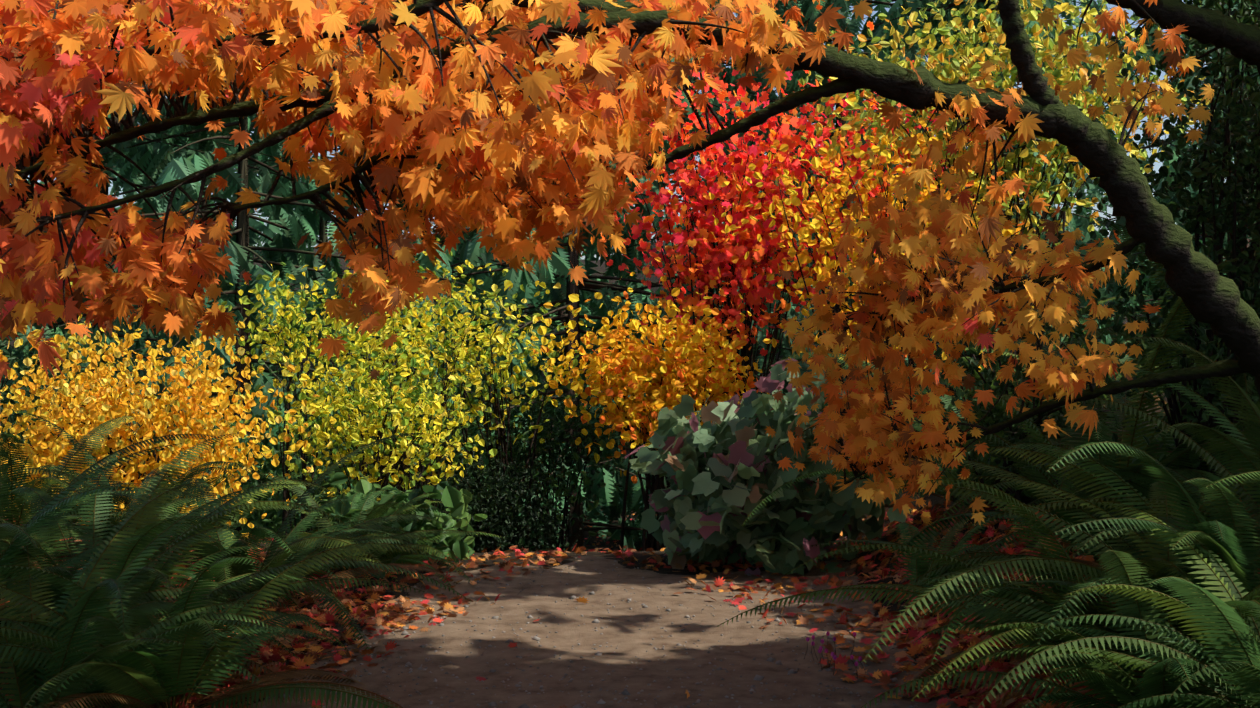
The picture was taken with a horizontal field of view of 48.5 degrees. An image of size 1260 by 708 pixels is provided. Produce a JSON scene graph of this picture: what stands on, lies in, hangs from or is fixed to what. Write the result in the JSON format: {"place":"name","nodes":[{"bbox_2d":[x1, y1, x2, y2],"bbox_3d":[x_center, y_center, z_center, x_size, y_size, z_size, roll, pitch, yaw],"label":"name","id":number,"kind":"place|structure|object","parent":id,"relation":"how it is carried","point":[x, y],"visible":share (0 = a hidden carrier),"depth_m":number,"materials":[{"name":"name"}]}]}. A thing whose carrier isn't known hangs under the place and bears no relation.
{"place":"outdoors","nodes":[
{"label":"outdoors","id":0,"kind":"place"},
{"bbox_2d":[249,555,960,707],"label":"path","id":1,"kind":"structure","parent":0,"point":[630,639],"depth_m":7.25,"materials":[{"name":"brown gravel"}]},
{"bbox_2d":[10,0,1233,259],"label":"sky","id":2,"kind":"structure","parent":0,"point":[1157,165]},
{"bbox_2d":[0,0,1259,551],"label":"trees","id":3,"kind":"object","parent":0,"point":[158,164],"depth_m":19.85,"materials":[{"name":"plant"}]},
{"bbox_2d":[0,242,1259,707],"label":"terrain","id":4,"kind":"structure","parent":0,"point":[930,498],"depth_m":10.01,"materials":[{"name":"soil"}]},
{"bbox_2d":[0,4,1033,536],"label":"shrubs","id":5,"kind":"object","parent":4,"relation":"on","point":[688,362],"visible":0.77,"depth_m":13.00,"materials":[{"name":"yellow plant"}]},
{"bbox_2d":[0,0,1259,526],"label":"maple","id":6,"kind":"object","parent":4,"relation":"on","point":[524,148],"depth_m":3.75,"materials":[{"name":"orange plant"}]},
{"bbox_2d":[0,214,1259,707],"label":"ferns","id":7,"kind":"object","parent":4,"relation":"on","point":[1164,578],"visible":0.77,"depth_m":5.64,"materials":[{"name":"green plant"}]},
{"bbox_2d":[0,0,1259,577],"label":"bushes","id":8,"kind":"object","parent":4,"relation":"on","point":[720,476],"visible":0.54,"depth_m":9.89,"materials":[{"name":"green plant"}]},
{"bbox_2d":[0,498,1259,707],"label":"fallen leaves","id":9,"kind":"object","parent":4,"relation":"on","point":[274,658],"visible":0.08,"depth_m":7.78,"materials":[{"name":"red plant"}]},
{"bbox_2d":[0,0,1259,561],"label":"shrub branches","id":10,"kind":"object","parent":4,"relation":"on","point":[650,540],"visible":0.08,"depth_m":13.42,"materials":[{"name":"brown wood"}]},
{"bbox_2d":[804,631,865,679],"bbox_3d":[1.711,1.217,6.037,0.570,0.645,2.523,0,0,-33],"label":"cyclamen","id":11,"kind":"object","parent":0,"point":[820,649],"depth_m":6.87,"materials":[{"name":"purple plant"}]}
]}

